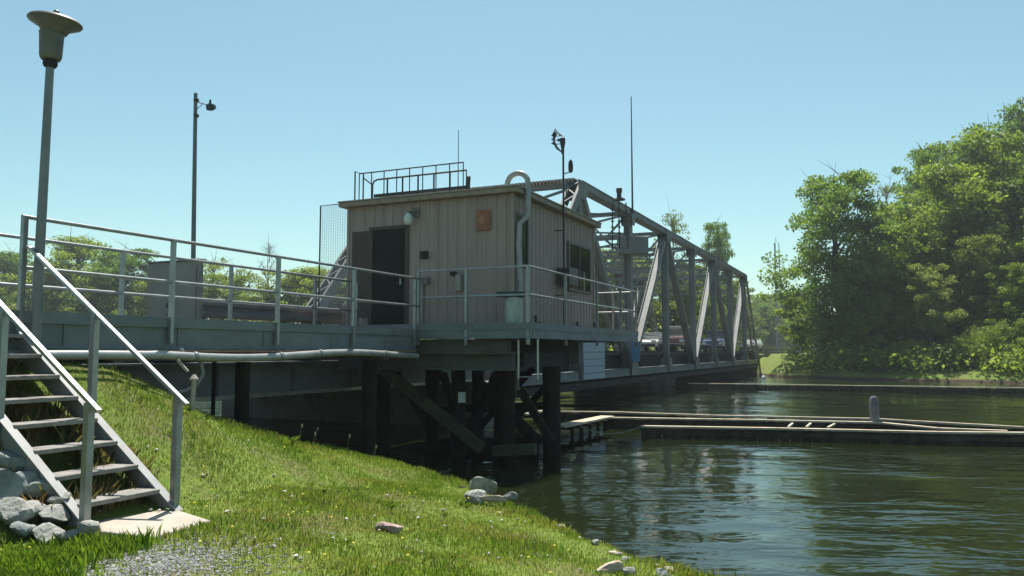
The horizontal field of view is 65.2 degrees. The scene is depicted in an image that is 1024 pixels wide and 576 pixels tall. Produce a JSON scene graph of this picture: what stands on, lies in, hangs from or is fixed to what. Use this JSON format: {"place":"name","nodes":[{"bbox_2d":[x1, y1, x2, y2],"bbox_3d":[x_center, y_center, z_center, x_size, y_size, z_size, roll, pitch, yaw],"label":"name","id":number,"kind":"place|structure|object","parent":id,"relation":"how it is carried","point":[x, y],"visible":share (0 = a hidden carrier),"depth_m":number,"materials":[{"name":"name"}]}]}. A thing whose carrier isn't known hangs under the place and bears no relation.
{"place":"outdoors","nodes":[
{"label":"outdoors","id":0,"kind":"place"},
{"bbox_2d":[124,352,755,361],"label":"road","id":1,"kind":"structure","parent":0,"point":[650,353],"depth_m":40.64,"materials":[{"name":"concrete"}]},
{"bbox_2d":[145,259,205,349],"bbox_3d":[-5.742,0.328,13.590,1.246,1.595,0.130,-2,-5,25],"label":"cabinet","id":2,"kind":"object","parent":1,"relation":"on","point":[188,271],"visible":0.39,"depth_m":13.49,"materials":[{"name":"metal"}]},
{"bbox_2d":[165,298,344,324],"bbox_3d":[-3.765,0.994,18.097,0.250,0.980,10.200,-2,-5,25],"label":"guardrail","id":3,"kind":"object","parent":1,"relation":"on","point":[210,309],"visible":0.22,"depth_m":15.50,"materials":[{"name":"metal"}]},
{"bbox_2d":[658,326,689,350],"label":"suv","id":4,"kind":"object","parent":1,"relation":"on","point":[675,331],"visible":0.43,"depth_m":55.34,"materials":[{"name":"grey metal"}]},
{"bbox_2d":[0,353,1023,575],"bbox_3d":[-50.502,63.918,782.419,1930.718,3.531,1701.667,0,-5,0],"label":"ground","id":5,"kind":"structure","parent":0,"point":[775,365],"depth_m":8.07,"materials":[{"name":"green plant"}]},
{"bbox_2d":[0,449,25,472],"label":"boulder","id":6,"kind":"object","parent":5,"relation":"on","point":[18,461],"visible":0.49,"depth_m":6.64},
{"bbox_2d":[0,468,28,498],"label":"boulder","id":7,"kind":"object","parent":5,"relation":"on","point":[12,484],"visible":0.76,"depth_m":6.43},
{"bbox_2d":[0,497,34,525],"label":"boulder","id":8,"kind":"object","parent":5,"relation":"on","point":[12,509],"visible":0.84,"depth_m":6.16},
{"bbox_2d":[10,520,36,537],"bbox_3d":[-3.734,1.840,6.115,0.165,0.136,0.225,0,-5,0],"label":"boulder","id":9,"kind":"object","parent":5,"relation":"on","point":[22,529],"visible":0.94,"depth_m":6.05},
{"bbox_2d":[0,243,54,304],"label":"dense tree","id":10,"kind":"object","parent":5,"relation":"on","point":[7,260],"visible":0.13,"depth_m":126.29,"materials":[{"name":"green plant"}]},
{"bbox_2d":[0,265,69,310],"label":"bright tree","id":11,"kind":"object","parent":5,"relation":"on","point":[4,290],"visible":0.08,"depth_m":119.97,"materials":[{"name":"green plant"}]},
{"bbox_2d":[26,479,52,497],"bbox_3d":[-3.852,1.637,6.547,0.219,0.146,0.132,1,-5,-15],"label":"boulder","id":12,"kind":"object","parent":5,"relation":"on","point":[33,488],"visible":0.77,"depth_m":6.50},
{"bbox_2d":[8,269,84,312],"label":"pale tree","id":13,"kind":"object","parent":5,"relation":"on","point":[31,279],"visible":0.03,"depth_m":115.65,"materials":[{"name":"green plant"}]},
{"bbox_2d":[31,522,64,542],"bbox_3d":[-3.558,1.872,6.164,0.180,0.132,0.308,-2,-5,22],"label":"boulder","id":14,"kind":"object","parent":5,"relation":"on","point":[47,529],"visible":0.7,"depth_m":6.10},
{"bbox_2d":[26,10,82,341],"bbox_3d":[-4.824,-1.044,8.308,0.520,3.797,0.522,0,-5,0],"label":"lamp post","id":15,"kind":"object","parent":5,"relation":"on","point":[56,27],"visible":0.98,"depth_m":8.30,"materials":[{"name":"metal"}]},
{"bbox_2d":[38,504,70,521],"bbox_3d":[-3.629,1.787,6.322,0.227,0.147,0.245,-2,-5,25],"label":"boulder","id":16,"kind":"object","parent":5,"relation":"on","point":[57,513],"visible":0.99,"depth_m":6.30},
{"bbox_2d":[3,226,136,312],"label":"bright tree","id":17,"kind":"object","parent":5,"relation":"on","point":[65,254],"visible":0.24,"depth_m":116.47,"materials":[{"name":"green plant"}]},
{"bbox_2d":[0,358,159,523],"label":"dead grass","id":18,"kind":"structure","parent":5,"relation":"on","point":[59,432],"depth_m":7.31,"materials":[{"name":"plant"}]},
{"bbox_2d":[0,520,162,575],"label":"lush grass","id":19,"kind":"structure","parent":5,"relation":"on","point":[51,558],"depth_m":5.53,"materials":[{"name":"plant"}]},
{"bbox_2d":[0,244,188,526],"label":"stairs","id":20,"kind":"structure","parent":5,"relation":"on","point":[50,372],"depth_m":7.14,"materials":[{"name":"metal"}]},
{"bbox_2d":[64,271,134,349],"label":"bright tree","id":21,"kind":"object","parent":5,"relation":"on","point":[99,301],"visible":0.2,"depth_m":109.18,"materials":[{"name":"green plant"}]},
{"bbox_2d":[54,239,159,349],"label":"dense tree","id":22,"kind":"object","parent":5,"relation":"on","point":[112,266],"visible":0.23,"depth_m":110.19,"materials":[{"name":"green plant"}]},
{"bbox_2d":[104,274,147,349],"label":"bright tree","id":23,"kind":"object","parent":5,"relation":"on","point":[142,302],"visible":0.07,"depth_m":106.50,"materials":[{"name":"green plant"}]},
{"bbox_2d":[99,509,209,539],"bbox_3d":[-2.990,1.982,6.592,1.107,0.105,0.784,-4,-6,44],"label":"concrete pad","id":24,"kind":"object","parent":5,"relation":"on","point":[150,520],"visible":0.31,"depth_m":6.58,"materials":[{"name":"concrete"}]},
{"bbox_2d":[61,519,349,575],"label":"gravel","id":25,"kind":"structure","parent":5,"relation":"on","point":[165,565],"depth_m":5.43,"materials":[{"name":"gravel"}]},
{"bbox_2d":[8,310,416,363],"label":"walkway","id":26,"kind":"structure","parent":5,"relation":"on","point":[62,330],"depth_m":10.49,"materials":[{"name":"metal"}]},
{"bbox_2d":[0,233,358,324],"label":"walkway railing","id":27,"kind":"object","parent":26,"relation":"on","point":[121,293],"visible":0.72,"depth_m":12.00,"materials":[{"name":"metal"}]},
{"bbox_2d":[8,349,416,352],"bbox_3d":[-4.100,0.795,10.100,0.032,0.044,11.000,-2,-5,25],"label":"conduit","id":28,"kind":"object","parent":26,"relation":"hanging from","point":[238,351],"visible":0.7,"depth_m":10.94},
{"bbox_2d":[7,349,418,361],"bbox_3d":[-4.082,0.850,10.087,0.132,0.180,11.002,-2,-5,25],"label":"conduit pipe","id":29,"kind":"object","parent":26,"relation":"hanging from","point":[194,356],"visible":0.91,"depth_m":10.44,"materials":[{"name":"metal"}]},
{"bbox_2d":[15,214,419,345],"bbox_3d":[-3.410,0.173,11.708,0.050,1.306,7.800,-2,-5,25],"label":"walkway railing","id":30,"kind":"object","parent":26,"relation":"attached to","point":[23,267],"visible":1,"depth_m":9.97,"materials":[{"name":"metal"}]},
{"bbox_2d":[203,269,265,320],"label":"bright tree","id":31,"kind":"object","parent":5,"relation":"on","point":[212,293],"visible":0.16,"depth_m":102.64,"materials":[{"name":"green plant"}]},
{"bbox_2d":[234,362,249,426],"bbox_3d":[-3.877,2.735,11.397,0.224,3.350,0.224,0,-5,0],"label":"pile","id":32,"kind":"object","parent":5,"relation":"in","point":[242,392],"visible":0.23,"depth_m":11.42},
{"bbox_2d":[251,266,312,322],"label":"pale tree","id":33,"kind":"object","parent":5,"relation":"on","point":[288,282],"visible":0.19,"depth_m":98.89,"materials":[{"name":"green plant"}]},
{"bbox_2d":[1,419,581,575],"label":"dry grass","id":34,"kind":"structure","parent":5,"relation":"on","point":[304,536],"depth_m":7.09,"materials":[{"name":"plant"}]},
{"bbox_2d":[270,258,340,324],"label":"bright tree","id":35,"kind":"object","parent":5,"relation":"on","point":[313,271],"visible":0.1,"depth_m":98.41,"materials":[{"name":"green plant"}]},
{"bbox_2d":[221,380,493,427],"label":"bridge pier","id":36,"kind":"structure","parent":5,"relation":"on","point":[345,406],"depth_m":24.33,"materials":[{"name":"concrete"}]},
{"bbox_2d":[70,359,471,401],"bbox_3d":[-7.786,1.954,18.215,8.840,0.645,14.000,-2,-5,25],"label":"approach span","id":37,"kind":"object","parent":36,"relation":"on","point":[287,377],"visible":0.37,"depth_m":15.04,"materials":[{"name":"paint"}]},
{"bbox_2d":[191,93,215,258],"bbox_3d":[-10.220,-2.058,26.245,0.717,8.857,0.260,0,-5,0],"label":"camera pole","id":38,"kind":"object","parent":37,"relation":"on","point":[210,106],"visible":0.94,"depth_m":26.36,"materials":[{"name":"metal"}]},
{"bbox_2d":[98,409,639,573],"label":"pebbles","id":39,"kind":"object","parent":5,"relation":"on","point":[227,511],"visible":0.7,"depth_m":6.93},
{"bbox_2d":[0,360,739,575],"bbox_3d":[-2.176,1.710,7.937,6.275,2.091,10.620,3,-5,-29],"label":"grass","id":40,"kind":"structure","parent":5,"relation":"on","point":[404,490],"depth_m":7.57,"materials":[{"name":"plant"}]},
{"bbox_2d":[469,476,496,494],"bbox_3d":[-0.375,2.570,10.356,0.370,0.262,0.152,0,-5,0],"label":"rock","id":41,"kind":"object","parent":5,"relation":"on","point":[488,486],"visible":0.7,"depth_m":10.30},
{"bbox_2d":[69,307,1023,381],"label":"undergrowth","id":42,"kind":"object","parent":5,"relation":"on","point":[1010,361],"visible":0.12,"depth_m":59.01,"materials":[{"name":"green plant"}]},
{"bbox_2d":[598,242,640,350],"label":"bright tree","id":43,"kind":"object","parent":5,"relation":"on","point":[602,323],"visible":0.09,"depth_m":86.42,"materials":[{"name":"green plant"}]},
{"bbox_2d":[598,257,676,349],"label":"pale tree","id":44,"kind":"object","parent":5,"relation":"on","point":[671,304],"visible":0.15,"depth_m":87.13,"materials":[{"name":"green plant"}]},
{"bbox_2d":[652,204,689,315],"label":"sparse tree","id":45,"kind":"object","parent":5,"relation":"on","point":[672,223],"visible":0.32,"depth_m":97.20,"materials":[{"name":"green plant"}]},
{"bbox_2d":[646,270,710,350],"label":"bright tree","id":46,"kind":"object","parent":5,"relation":"on","point":[676,320],"visible":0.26,"depth_m":89.74,"materials":[{"name":"green plant"}]},
{"bbox_2d":[670,264,724,350],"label":"dense tree","id":47,"kind":"object","parent":5,"relation":"on","point":[708,327],"visible":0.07,"depth_m":96.89,"materials":[{"name":"green plant"}]},
{"bbox_2d":[696,213,747,350],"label":"dense tree","id":48,"kind":"object","parent":5,"relation":"on","point":[719,240],"visible":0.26,"depth_m":110.24,"materials":[{"name":"green plant"}]},
{"bbox_2d":[723,280,768,350],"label":"pale tree","id":49,"kind":"object","parent":5,"relation":"on","point":[756,319],"visible":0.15,"depth_m":120.64,"materials":[{"name":"green plant"}]},
{"bbox_2d":[741,300,793,351],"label":"dense tree","id":50,"kind":"object","parent":5,"relation":"on","point":[770,338],"visible":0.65,"depth_m":158.40,"materials":[{"name":"green plant"}]},
{"bbox_2d":[773,297,824,354],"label":"tree","id":51,"kind":"object","parent":5,"relation":"on","point":[783,329],"visible":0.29,"depth_m":72.00,"materials":[{"name":"green plant"}]},
{"bbox_2d":[756,160,912,361],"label":"dense tree","id":52,"kind":"object","parent":5,"relation":"on","point":[830,205],"visible":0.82,"depth_m":66.63,"materials":[{"name":"green plant"}]},
{"bbox_2d":[830,248,913,357],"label":"dense tree","id":53,"kind":"object","parent":5,"relation":"on","point":[864,330],"visible":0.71,"depth_m":63.99,"materials":[{"name":"green plant"}]},
{"bbox_2d":[860,349,896,370],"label":"bush","id":54,"kind":"object","parent":5,"relation":"on","point":[879,360],"visible":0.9,"depth_m":60.39,"materials":[{"name":"green plant"}]},
{"bbox_2d":[843,209,945,351],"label":"bright tree","id":55,"kind":"object","parent":5,"relation":"on","point":[904,256],"visible":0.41,"depth_m":64.42,"materials":[{"name":"green plant"}]},
{"bbox_2d":[883,336,933,366],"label":"bush","id":56,"kind":"object","parent":5,"relation":"on","point":[905,343],"visible":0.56,"depth_m":60.47,"materials":[{"name":"green plant"}]},
{"bbox_2d":[844,191,976,350],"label":"bright tree","id":57,"kind":"object","parent":5,"relation":"on","point":[889,212],"visible":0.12,"depth_m":68.51,"materials":[{"name":"green plant"}]},
{"bbox_2d":[891,141,959,304],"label":"tall tree","id":58,"kind":"object","parent":5,"relation":"on","point":[923,157],"visible":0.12,"depth_m":82.78,"materials":[{"name":"green plant"}]},
{"bbox_2d":[886,258,967,364],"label":"pale tree","id":59,"kind":"object","parent":5,"relation":"on","point":[929,277],"visible":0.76,"depth_m":61.70,"materials":[{"name":"green plant"}]},
{"bbox_2d":[864,140,1016,240],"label":"dense tree","id":60,"kind":"object","parent":5,"relation":"on","point":[905,189],"visible":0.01,"depth_m":98.98,"materials":[{"name":"green plant"}]},
{"bbox_2d":[888,148,1023,351],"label":"bright tree","id":61,"kind":"object","parent":5,"relation":"on","point":[962,170],"visible":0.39,"depth_m":68.48,"materials":[{"name":"green plant"}]},
{"bbox_2d":[936,329,1001,366],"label":"bush","id":62,"kind":"object","parent":5,"relation":"on","point":[964,340],"visible":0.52,"depth_m":58.40,"materials":[{"name":"green plant"}]},
{"bbox_2d":[920,102,1022,230],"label":"dense tree","id":63,"kind":"object","parent":5,"relation":"on","point":[996,125],"visible":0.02,"depth_m":97.82,"materials":[{"name":"green plant"}]},
{"bbox_2d":[921,113,1023,328],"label":"bright tree","id":64,"kind":"object","parent":5,"relation":"on","point":[1006,151],"visible":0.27,"depth_m":70.33,"materials":[{"name":"green plant"}]},
{"bbox_2d":[932,229,1018,351],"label":"pale tree","id":65,"kind":"object","parent":5,"relation":"on","point":[986,251],"visible":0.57,"depth_m":62.91,"materials":[{"name":"green plant"}]},
{"bbox_2d":[947,318,1023,364],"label":"bush","id":66,"kind":"object","parent":5,"relation":"on","point":[995,330],"visible":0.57,"depth_m":57.41,"materials":[{"name":"green plant"}]},
{"bbox_2d":[951,164,1023,316],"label":"dense tree","id":67,"kind":"object","parent":5,"relation":"on","point":[1015,195],"visible":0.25,"depth_m":66.78,"materials":[{"name":"green plant"}]},
{"bbox_2d":[972,254,1023,344],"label":"bright tree","id":68,"kind":"object","parent":5,"relation":"on","point":[1016,275],"visible":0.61,"depth_m":59.80,"materials":[{"name":"green plant"}]},
{"bbox_2d":[985,96,1023,226],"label":"tall tree","id":69,"kind":"object","parent":5,"relation":"on","point":[1014,121],"visible":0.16,"depth_m":84.63,"materials":[{"name":"green plant"}]},
{"bbox_2d":[987,314,1023,358],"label":"bush","id":70,"kind":"object","parent":5,"relation":"on","point":[1020,339],"visible":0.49,"depth_m":56.99,"materials":[{"name":"green plant"}]},
{"bbox_2d":[990,206,1023,299],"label":"bright tree","id":71,"kind":"object","parent":5,"relation":"on","point":[1017,248],"visible":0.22,"depth_m":64.64,"materials":[{"name":"green plant"}]},
{"bbox_2d":[0,0,1023,349],"label":"sky","id":72,"kind":"structure","parent":0,"point":[732,99],"materials":[{"name":"blue"}]},
{"bbox_2d":[189,374,1023,575],"bbox_3d":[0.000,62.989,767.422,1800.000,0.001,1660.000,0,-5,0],"label":"water","id":73,"kind":"structure","parent":0,"point":[746,507],"depth_m":12.96,"materials":[{"name":"green liquid"}]},
{"bbox_2d":[361,360,376,455],"bbox_3d":[-2.543,2.955,14.178,0.276,3.350,0.276,0,-5,0],"label":"pile","id":74,"kind":"object","parent":73,"relation":"in","point":[369,404],"visible":0.51,"depth_m":14.14,"materials":[{"name":"wood"}]},
{"bbox_2d":[376,369,390,451],"bbox_3d":[-2.724,3.251,16.887,0.321,3.190,0.321,0,-5,0],"label":"pile","id":75,"kind":"object","parent":73,"relation":"in","point":[383,414],"visible":0.42,"depth_m":16.82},
{"bbox_2d":[425,370,439,441],"bbox_3d":[-1.869,3.398,18.744,0.352,3.190,0.352,0,-5,0],"label":"pile","id":76,"kind":"object","parent":73,"relation":"in","point":[432,385],"visible":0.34,"depth_m":18.68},
{"bbox_2d":[450,370,465,456],"bbox_3d":[-1.088,3.191,16.139,0.315,3.190,0.315,0,-5,0],"label":"pile","id":77,"kind":"object","parent":73,"relation":"in","point":[458,384],"visible":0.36,"depth_m":16.09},
{"bbox_2d":[471,370,483,437],"bbox_3d":[-0.845,3.461,19.537,0.318,3.190,0.318,0,-5,0],"label":"pile","id":78,"kind":"object","parent":73,"relation":"in","point":[476,394],"visible":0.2,"depth_m":19.50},
{"bbox_2d":[426,437,538,450],"bbox_3d":[-0.623,3.341,16.989,2.386,0.366,0.220,0,-5,0],"label":"timber brace","id":79,"kind":"object","parent":73,"relation":"in","point":[440,444],"visible":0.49,"depth_m":16.88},
{"bbox_2d":[494,371,498,436],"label":"pile","id":80,"kind":"object","parent":73,"relation":"in","point":[496,389],"visible":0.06,"depth_m":17.93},
{"bbox_2d":[337,322,638,370],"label":"platform","id":81,"kind":"structure","parent":80,"relation":"on","point":[491,347],"depth_m":15.38,"materials":[{"name":"metal"}]},
{"bbox_2d":[318,204,346,324],"bbox_3d":[-3.758,-0.255,17.860,1.384,3.333,0.036,-2,-5,25],"label":"fence","id":82,"kind":"object","parent":81,"relation":"on","point":[330,267],"visible":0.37,"depth_m":18.06,"materials":[{"name":"metal"}]},
{"bbox_2d":[377,365,486,452],"bbox_3d":[-1.607,2.362,15.813,2.306,1.695,0.200,-2,-5,18],"label":"timber brace","id":83,"kind":"object","parent":81,"relation":"attached to","point":[455,427],"visible":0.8,"depth_m":15.70,"materials":[{"name":"wood"}]},
{"bbox_2d":[337,170,601,326],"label":"control house","id":84,"kind":"structure","parent":81,"relation":"on","point":[526,222],"depth_m":16.16,"materials":[{"name":"metal"}]},
{"bbox_2d":[372,228,404,324],"bbox_3d":[-2.531,-0.165,16.352,0.780,2.085,0.080,-2,-5,25],"label":"door","id":85,"kind":"structure","parent":84,"relation":"in","point":[388,245],"depth_m":16.36,"materials":[{"name":"metal"}]},
{"bbox_2d":[354,162,466,199],"bbox_3d":[-2.044,-2.114,16.892,2.749,0.786,0.835,-2,-5,25],"label":"roof railing","id":86,"kind":"object","parent":84,"relation":"on","point":[418,191],"visible":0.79,"depth_m":17.04,"materials":[{"name":"metal"}]},
{"bbox_2d":[476,209,489,230],"bbox_3d":[-0.569,-1.316,15.524,0.309,0.400,0.057,-2,-5,19],"label":"warning sign","id":87,"kind":"object","parent":84,"relation":"attached to","point":[482,220],"visible":1,"depth_m":15.52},
{"bbox_2d":[515,211,528,267],"bbox_3d":[0.183,-0.929,15.605,0.045,1.040,0.680,-2,-5,25],"label":"window","id":88,"kind":"structure","parent":84,"relation":"in","point":[525,226],"depth_m":15.73,"materials":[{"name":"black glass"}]},
{"bbox_2d":[556,267,577,286],"bbox_3d":[1.199,-0.237,17.365,0.315,0.380,0.565,-2,-5,25],"label":"air conditioner","id":89,"kind":"object","parent":84,"relation":"attached to","point":[572,282],"visible":0.89,"depth_m":17.16,"materials":[{"name":"metal"}]},
{"bbox_2d":[567,241,590,294],"bbox_3d":[1.573,-0.450,18.608,0.045,1.120,1.507,-2,-5,25],"label":"window","id":90,"kind":"structure","parent":84,"relation":"in","point":[578,256],"depth_m":18.63,"materials":[{"name":"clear glass"}]},
{"bbox_2d":[497,291,524,322],"bbox_3d":[-0.024,0.421,14.794,0.520,0.700,0.340,0,-5,0],"label":"trash can","id":91,"kind":"object","parent":81,"relation":"on","point":[513,308],"visible":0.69,"depth_m":14.67,"materials":[{"name":"grey paint"}]},
{"bbox_2d":[417,265,637,346],"bbox_3d":[0.712,0.585,17.934,2.346,1.431,6.995,-2,-5,25],"label":"platform railing","id":92,"kind":"object","parent":81,"relation":"on","point":[527,294],"visible":1,"depth_m":15.20,"materials":[{"name":"metal"}]},
{"bbox_2d":[551,129,572,324],"bbox_3d":[1.087,-1.239,17.208,0.476,4.391,0.302,0,-5,0],"label":"antenna mast","id":93,"kind":"object","parent":81,"relation":"on","point":[561,140],"visible":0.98,"depth_m":17.27,"materials":[{"name":"metal"}]},
{"bbox_2d":[498,371,499,444],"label":"pile","id":94,"kind":"object","parent":73,"relation":"in","point":[499,413],"visible":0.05,"depth_m":16.71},
{"bbox_2d":[466,371,527,428],"bbox_3d":[-0.406,2.380,16.664,1.521,1.294,0.150,1,-5,-16],"label":"timber brace","id":95,"kind":"object","parent":94,"relation":"attached to","point":[479,413],"visible":0.37,"depth_m":16.52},
{"bbox_2d":[439,372,473,453],"bbox_3d":[-1.170,2.595,16.647,0.835,1.668,0.140,-3,-5,34],"label":"timber brace","id":96,"kind":"object","parent":95,"relation":"attached to","point":[445,381],"visible":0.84,"depth_m":16.74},
{"bbox_2d":[499,371,515,459],"bbox_3d":[-0.088,3.155,15.682,0.319,3.190,0.319,0,-5,0],"label":"pile","id":97,"kind":"object","parent":73,"relation":"in","point":[507,403],"visible":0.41,"depth_m":15.62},
{"bbox_2d":[476,381,542,445],"bbox_3d":[-0.072,2.536,16.300,1.598,1.252,0.180,-3,-6,37],"label":"timber brace","id":98,"kind":"object","parent":97,"relation":"attached to","point":[523,427],"visible":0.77,"depth_m":16.13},
{"bbox_2d":[492,443,536,456],"bbox_3d":[0.048,3.096,15.303,0.851,0.253,0.220,-1,-5,14],"label":"timber brace","id":99,"kind":"object","parent":97,"relation":"attached to","point":[515,449],"visible":1,"depth_m":15.20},
{"bbox_2d":[516,387,555,444],"bbox_3d":[0.476,2.547,15.948,0.779,1.110,0.150,-1,-5,18],"label":"timber brace","id":100,"kind":"object","parent":97,"relation":"attached to","point":[535,415],"visible":1,"depth_m":15.88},
{"bbox_2d":[542,366,560,454],"bbox_3d":[0.816,3.216,16.451,0.391,3.190,0.391,0,-5,0],"label":"pile","id":101,"kind":"object","parent":73,"relation":"in","point":[551,410],"visible":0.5,"depth_m":16.37,"materials":[{"name":"wood"}]},
{"bbox_2d":[616,378,674,386],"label":"pivot pier","id":102,"kind":"structure","parent":73,"relation":"in","point":[668,382],"depth_m":48.33,"materials":[{"name":"concrete"}]},
{"bbox_2d":[295,178,759,397],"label":"swing bridge","id":103,"kind":"structure","parent":102,"relation":"on","point":[623,368],"depth_m":43.42,"materials":[{"name":"grey paint"}]},
{"bbox_2d":[583,342,604,379],"bbox_3d":[3.235,2.838,31.350,0.040,1.424,2.540,-2,-5,25],"label":"notice board","id":104,"kind":"object","parent":103,"relation":"attached to","point":[593,361],"visible":0.96,"depth_m":31.24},
{"bbox_2d":[610,187,628,248],"bbox_3d":[4.605,-2.985,34.143,0.796,2.641,0.560,0,-5,0],"label":"navigation light","id":105,"kind":"object","parent":103,"relation":"hanging from","point":[619,197],"visible":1,"depth_m":34.17,"materials":[{"name":"black paint"}]},
{"bbox_2d":[617,236,648,254],"bbox_3d":[5.499,-1.922,36.466,1.350,0.800,0.600,0,-5,0],"label":"machine cabinet","id":106,"kind":"object","parent":103,"relation":"hanging from","point":[637,245],"visible":0.88,"depth_m":36.17,"materials":[{"name":"metal"}]},
{"bbox_2d":[540,411,1023,434],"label":"fender","id":107,"kind":"object","parent":73,"relation":"in","point":[574,416],"visible":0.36,"depth_m":22.28,"materials":[{"name":"wood"}]},
{"bbox_2d":[602,417,1007,434],"bbox_3d":[7.167,4.250,20.705,9.619,1.602,1.503,-2,-5,23],"label":"fender","id":108,"kind":"object","parent":73,"relation":"in","point":[638,422],"visible":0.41,"depth_m":21.07,"materials":[{"name":"wood"}]},
{"bbox_2d":[561,415,614,438],"bbox_3d":[1.883,4.233,20.643,0.600,1.625,3.384,-2,-5,27],"label":"dock","id":109,"kind":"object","parent":108,"relation":"on","point":[571,426],"depth_m":20.34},
{"bbox_2d":[641,425,1023,445],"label":"fender","id":110,"kind":"object","parent":73,"relation":"in","point":[849,436],"visible":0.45,"depth_m":18.54,"materials":[{"name":"wood"}]},
{"bbox_2d":[688,383,1023,393],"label":"fender","id":111,"kind":"object","parent":73,"relation":"in","point":[861,388],"visible":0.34,"depth_m":42.51,"materials":[{"name":"wood"}]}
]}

